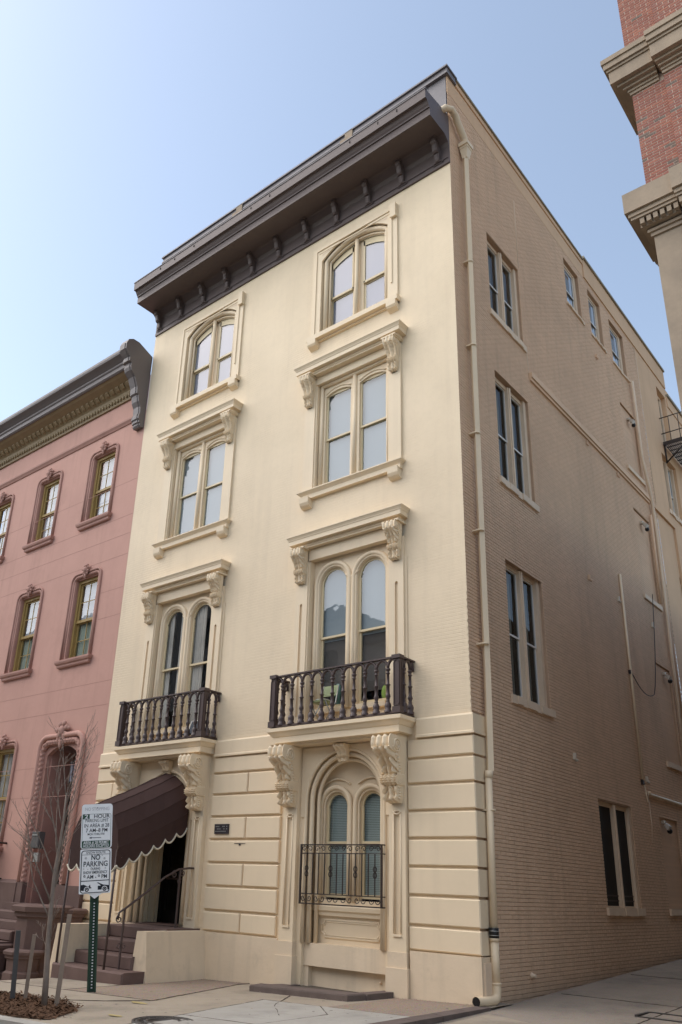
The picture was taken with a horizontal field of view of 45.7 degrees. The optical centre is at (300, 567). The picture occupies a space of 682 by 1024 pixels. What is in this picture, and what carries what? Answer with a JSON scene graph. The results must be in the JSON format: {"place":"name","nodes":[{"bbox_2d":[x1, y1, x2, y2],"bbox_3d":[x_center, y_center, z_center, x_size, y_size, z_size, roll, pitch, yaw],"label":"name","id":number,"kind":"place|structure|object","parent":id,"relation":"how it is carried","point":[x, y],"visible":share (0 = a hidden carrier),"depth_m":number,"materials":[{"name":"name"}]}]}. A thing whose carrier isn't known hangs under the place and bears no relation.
{"place":"outdoors","nodes":[
{"label":"outdoors","id":0,"kind":"place"},
{"bbox_2d":[176,720,210,735],"bbox_3d":[-2.419,3.705,18.471,0.796,0.521,0.489,-15,-28,38],"label":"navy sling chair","id":1,"kind":"object","parent":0,"point":[191,726],"visible":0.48,"depth_m":18.79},
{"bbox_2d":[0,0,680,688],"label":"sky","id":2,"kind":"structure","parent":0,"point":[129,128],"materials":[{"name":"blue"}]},
{"bbox_2d":[0,974,681,1023],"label":"pavement","id":3,"kind":"structure","parent":0,"point":[196,1001],"depth_m":12.13,"materials":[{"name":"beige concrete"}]},
{"bbox_2d":[0,943,13,979],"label":"stone pedestal","id":4,"kind":"object","parent":3,"relation":"on","point":[3,959],"visible":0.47,"depth_m":18.60,"materials":[{"name":"brown stone"}]},
{"bbox_2d":[10,930,20,998],"bbox_3d":[-4.351,6.124,12.292,0.140,1.080,0.049,7,-22,-11],"label":"tree stake","id":5,"kind":"object","parent":3,"relation":"on","point":[15,963],"visible":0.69,"depth_m":12.30,"materials":[{"name":"grey wood"}]},
{"bbox_2d":[1,948,44,979],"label":"stone pedestal","id":6,"kind":"object","parent":3,"relation":"on","point":[23,959],"visible":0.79,"depth_m":17.82,"materials":[{"name":"brown stone"}]},
{"bbox_2d":[23,934,35,999],"bbox_3d":[-4.172,6.206,12.402,0.056,1.020,0.039,7,-22,-11],"label":"tree stake","id":7,"kind":"object","parent":3,"relation":"on","point":[29,966],"visible":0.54,"depth_m":12.41,"materials":[{"name":"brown wood"}]},
{"bbox_2d":[0,990,83,1019],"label":"mulch","id":8,"kind":"object","parent":3,"relation":"on","point":[18,1005],"visible":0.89,"depth_m":11.23,"materials":[{"name":"brown wood"}]},
{"bbox_2d":[11,904,73,977],"bbox_3d":[-6.117,8.771,18.773,1.383,1.680,1.317,-15,-28,38],"label":"stone pedestal","id":9,"kind":"object","parent":3,"relation":"on","point":[28,916],"visible":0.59,"depth_m":18.46,"materials":[{"name":"brown stone"}]},
{"bbox_2d":[1,709,98,1006],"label":"young tree","id":10,"kind":"object","parent":3,"relation":"on","point":[47,943],"visible":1,"depth_m":12.18,"materials":[{"name":"brown plant"}]},
{"bbox_2d":[54,914,71,1005],"bbox_3d":[-3.450,5.748,11.685,0.086,1.330,0.046,7,-22,-11],"label":"tree stake","id":11,"kind":"object","parent":3,"relation":"on","point":[62,961],"visible":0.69,"depth_m":11.69,"materials":[{"name":"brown wood"}]},
{"bbox_2d":[63,908,87,922],"bbox_3d":[-5.566,8.883,18.929,0.964,1.630,0.918,-15,-28,38],"label":"stone pedestal","id":12,"kind":"object","parent":3,"relation":"on","point":[78,915],"visible":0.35,"depth_m":18.89,"materials":[{"name":"brown stone"}]},
{"bbox_2d":[0,339,152,943],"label":"pink townhouse","id":13,"kind":"structure","parent":3,"relation":"on","point":[70,453],"depth_m":24.35,"materials":[{"name":"paint"}]},
{"bbox_2d":[0,492,14,563],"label":"window","id":14,"kind":"structure","parent":13,"relation":"in","point":[7,507],"depth_m":28.88,"materials":[{"name":"brown glass"}]},
{"bbox_2d":[0,734,17,854],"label":"window","id":15,"kind":"structure","parent":13,"relation":"in","point":[7,753],"depth_m":23.76,"materials":[{"name":"brown glass"}]},
{"bbox_2d":[0,584,43,681],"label":"window","id":16,"kind":"structure","parent":13,"relation":"in","point":[19,669],"depth_m":25.49,"materials":[{"name":"brown glass"}]},
{"bbox_2d":[31,832,45,861],"bbox_3d":[-6.946,7.346,21.207,0.350,0.750,0.195,-15,-28,38],"label":"letter box","id":17,"kind":"object","parent":13,"relation":"attached to","point":[35,842],"visible":0.76,"depth_m":21.17,"materials":[{"name":"grey metal"}]},
{"bbox_2d":[22,468,62,552],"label":"window","id":18,"kind":"structure","parent":13,"relation":"in","point":[38,542],"depth_m":27.05,"materials":[{"name":"brown glass"}]},
{"bbox_2d":[69,753,76,784],"bbox_3d":[-6.187,5.458,22.135,0.300,1.000,0.260,-15,-28,38],"label":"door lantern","id":19,"kind":"object","parent":13,"relation":"hanging from","point":[71,772],"depth_m":21.99,"materials":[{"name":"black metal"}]},
{"bbox_2d":[54,564,101,668],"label":"window","id":20,"kind":"structure","parent":13,"relation":"in","point":[78,643],"depth_m":23.64,"materials":[{"name":"brown glass"}]},
{"bbox_2d":[75,441,119,531],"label":"window","id":21,"kind":"structure","parent":13,"relation":"in","point":[104,511],"depth_m":25.20,"materials":[{"name":"brown glass"}]},
{"bbox_2d":[79,804,112,991],"bbox_3d":[-3.660,5.695,14.049,0.668,3.059,0.082,7,-22,-11],"label":"parking sign","id":22,"kind":"object","parent":3,"relation":"on","point":[95,861],"visible":1,"depth_m":14.20,"materials":[{"name":"white metal"}]},
{"bbox_2d":[131,1016,192,1023],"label":"manhole cover","id":23,"kind":"object","parent":3,"relation":"on","point":[145,1019],"visible":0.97,"depth_m":10.43,"materials":[{"name":"metal"}]},
{"bbox_2d":[249,983,393,1001],"bbox_3d":[0.290,7.349,13.966,2.750,0.236,1.380,-15,-28,38],"label":"cellar edging","id":24,"kind":"object","parent":3,"relation":"on","point":[316,992],"visible":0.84,"depth_m":13.36,"materials":[{"name":"stone"}]},
{"bbox_2d":[49,63,681,1008],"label":"cream townhouse","id":25,"kind":"structure","parent":3,"relation":"on","point":[399,445],"depth_m":18.38,"materials":[{"name":"paint"}]},
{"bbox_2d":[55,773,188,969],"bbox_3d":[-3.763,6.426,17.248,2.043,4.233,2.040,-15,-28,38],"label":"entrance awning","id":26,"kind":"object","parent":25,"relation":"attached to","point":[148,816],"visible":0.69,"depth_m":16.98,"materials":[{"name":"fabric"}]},
{"bbox_2d":[116,867,193,969],"bbox_3d":[-2.899,7.072,16.388,0.044,1.907,2.094,-15,-28,38],"label":"stair handrail","id":27,"kind":"object","parent":25,"relation":"on","point":[120,948],"visible":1,"depth_m":16.32,"materials":[{"name":"brown metal"}]},
{"bbox_2d":[133,558,230,743],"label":"arched window","id":28,"kind":"structure","parent":25,"relation":"in","point":[190,592],"depth_m":20.21,"materials":[{"name":"beige paint"}]},
{"bbox_2d":[151,398,242,559],"bbox_3d":[-2.808,-2.269,21.643,3.120,3.805,0.625,-15,-28,38],"label":"double window","id":29,"kind":"structure","parent":25,"relation":"in","point":[199,451],"depth_m":21.88,"materials":[{"name":"beige paint"}]},
{"bbox_2d":[169,291,245,419],"bbox_3d":[-2.586,-6.029,23.207,2.720,3.200,0.440,-15,-28,38],"label":"segment arch window","id":30,"kind":"structure","parent":25,"relation":"in","point":[214,355],"depth_m":23.38,"materials":[{"name":"beige paint"}]},
{"bbox_2d":[313,684,338,719],"bbox_3d":[0.474,2.757,16.216,0.404,0.869,0.460,-15,-28,38],"label":"green folding chair","id":31,"kind":"object","parent":25,"relation":"on","point":[326,691],"visible":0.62,"depth_m":16.32,"materials":[{"name":"green metal"}]},
{"bbox_2d":[335,684,341,703],"bbox_3d":[0.775,2.624,16.603,0.150,0.450,0.150,-15,-28,38],"label":"teal vase","id":32,"kind":"object","parent":25,"relation":"on","point":[338,700],"visible":0.7,"depth_m":16.54,"materials":[{"name":"teal ceramic"}]},
{"bbox_2d":[298,844,384,908],"bbox_3d":[0.776,5.676,14.888,1.916,1.062,0.276,-15,-28,38],"label":"window guard","id":33,"kind":"object","parent":25,"relation":"attached to","point":[381,853],"visible":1,"depth_m":14.76,"materials":[{"name":"black metal"}]},
{"bbox_2d":[296,742,388,991],"bbox_3d":[0.880,5.673,15.035,2.280,4.640,0.777,-15,-28,38],"label":"ground floor window","id":34,"kind":"structure","parent":25,"relation":"in","point":[345,948],"depth_m":15.24,"materials":[{"name":"beige paint"}]},
{"bbox_2d":[286,503,409,725],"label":"arched window","id":35,"kind":"structure","parent":25,"relation":"in","point":[356,587],"depth_m":16.95,"materials":[{"name":"beige paint"}]},
{"bbox_2d":[293,319,407,510],"bbox_3d":[1.141,-3.362,18.456,3.120,3.805,0.625,-15,-28,38],"label":"double window","id":36,"kind":"structure","parent":25,"relation":"in","point":[352,397],"depth_m":18.66,"materials":[{"name":"beige paint"}]},
{"bbox_2d":[306,202,400,352],"bbox_3d":[1.363,-7.122,20.021,2.720,3.200,0.440,-15,-28,38],"label":"segment arch window","id":37,"kind":"structure","parent":25,"relation":"in","point":[370,255],"depth_m":20.15,"materials":[{"name":"beige paint"}]},
{"bbox_2d":[381,685,385,697],"bbox_3d":[1.655,2.459,15.860,0.156,0.300,0.056,-15,-28,38],"label":"green cushion","id":38,"kind":"object","parent":25,"relation":"on","point":[383,692],"visible":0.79,"depth_m":15.85,"materials":[{"name":"green fabric"}]},
{"bbox_2d":[487,241,526,352],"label":"side window","id":39,"kind":"structure","parent":25,"relation":"in","point":[498,302],"depth_m":20.34,"materials":[{"name":"beige glass"}]},
{"bbox_2d":[495,377,539,512],"bbox_3d":[4.724,-2.839,18.588,0.611,2.951,1.870,-15,-28,38],"label":"side window","id":40,"kind":"structure","parent":25,"relation":"in","point":[508,477],"depth_m":18.81,"materials":[{"name":"beige glass"}]},
{"bbox_2d":[505,563,555,717],"bbox_3d":[4.535,1.517,16.860,0.611,3.052,1.890,-15,-28,38],"label":"side window","id":41,"kind":"structure","parent":25,"relation":"in","point":[517,612],"depth_m":17.06,"materials":[{"name":"beige glass"}]},
{"bbox_2d":[564,265,584,325],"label":"side window","id":42,"kind":"structure","parent":25,"relation":"in","point":[573,307],"depth_m":24.86,"materials":[{"name":"beige glass"}]},
{"bbox_2d":[587,295,606,353],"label":"side window","id":43,"kind":"structure","parent":25,"relation":"in","point":[596,328],"depth_m":26.10,"materials":[{"name":"beige glass"}]},
{"bbox_2d":[609,325,630,382],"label":"side window","id":44,"kind":"structure","parent":25,"relation":"in","point":[619,358],"depth_m":27.46,"materials":[{"name":"beige glass"}]},
{"bbox_2d":[598,801,645,915],"bbox_3d":[7.101,6.502,18.000,0.196,2.360,2.170,-15,-28,38],"label":"side window","id":45,"kind":"structure","parent":25,"relation":"in","point":[615,821],"depth_m":18.11,"materials":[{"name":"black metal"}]},
{"bbox_2d":[626,417,635,426],"bbox_3d":[10.741,-4.705,26.196,0.230,0.330,0.247,-15,-28,38],"label":"security light","id":46,"kind":"object","parent":25,"relation":"attached to","point":[631,421],"visible":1,"depth_m":26.13,"materials":[{"name":"plastic"}]},
{"bbox_2d":[639,521,648,530],"bbox_3d":[10.596,-1.266,24.838,0.230,0.330,0.247,-15,-28,38],"label":"security light","id":47,"kind":"object","parent":25,"relation":"attached to","point":[645,525],"visible":1,"depth_m":24.77,"materials":[{"name":"plastic"}]},
{"bbox_2d":[657,395,667,449],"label":"window","id":48,"kind":"structure","parent":25,"relation":"in","point":[659,400],"depth_m":30.54,"materials":[{"name":"beige glass"}]},
{"bbox_2d":[650,460,681,525],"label":"side window","id":49,"kind":"structure","parent":25,"relation":"in","point":[672,500],"depth_m":29.11,"materials":[{"name":"beige glass"}]},
{"bbox_2d":[660,820,672,833],"bbox_3d":[9.341,6.628,20.575,0.230,0.330,0.247,-15,-28,38],"label":"security light","id":50,"kind":"object","parent":25,"relation":"attached to","point":[667,826],"visible":1,"depth_m":20.51,"materials":[{"name":"plastic"}]},
{"bbox_2d":[662,672,672,683],"bbox_3d":[10.608,3.193,23.322,0.230,0.330,0.247,-15,-28,38],"label":"security light","id":51,"kind":"object","parent":25,"relation":"attached to","point":[669,678],"visible":1,"depth_m":23.25,"materials":[{"name":"plastic"}]},
{"bbox_2d":[659,412,681,464],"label":"fire escape","id":52,"kind":"object","parent":25,"relation":"attached to","point":[671,441],"visible":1,"depth_m":29.02,"materials":[{"name":"black metal"}]},
{"bbox_2d":[369,1006,490,1023],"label":"alley kerb","id":53,"kind":"structure","parent":3,"relation":"on","point":[437,1017],"depth_m":11.26,"materials":[{"name":"concrete"}]},
{"bbox_2d":[436,959,681,1023],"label":"alley paving","id":54,"kind":"structure","parent":0,"point":[563,1007],"depth_m":12.94,"materials":[{"name":"beige concrete"}]},
{"bbox_2d":[635,1011,681,1022],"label":"alley drain cover","id":55,"kind":"object","parent":54,"relation":"on","point":[641,1015],"visible":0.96,"depth_m":11.92,"materials":[{"name":"metal"}]},
{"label":"road","id":56,"kind":"structure","parent":0,"visible":0},
{"bbox_2d":[0,1015,48,1023],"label":"kerb","id":57,"kind":"structure","parent":56,"relation":"on","point":[7,1020],"depth_m":10.18,"materials":[{"name":"concrete"}]},
{"label":"ground","id":58,"kind":"structure","parent":0,"visible":0},
{"bbox_2d":[600,0,681,411],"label":"red brick building","id":59,"kind":"structure","parent":58,"relation":"on","point":[642,69],"depth_m":15.37,"materials":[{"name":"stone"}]}
]}

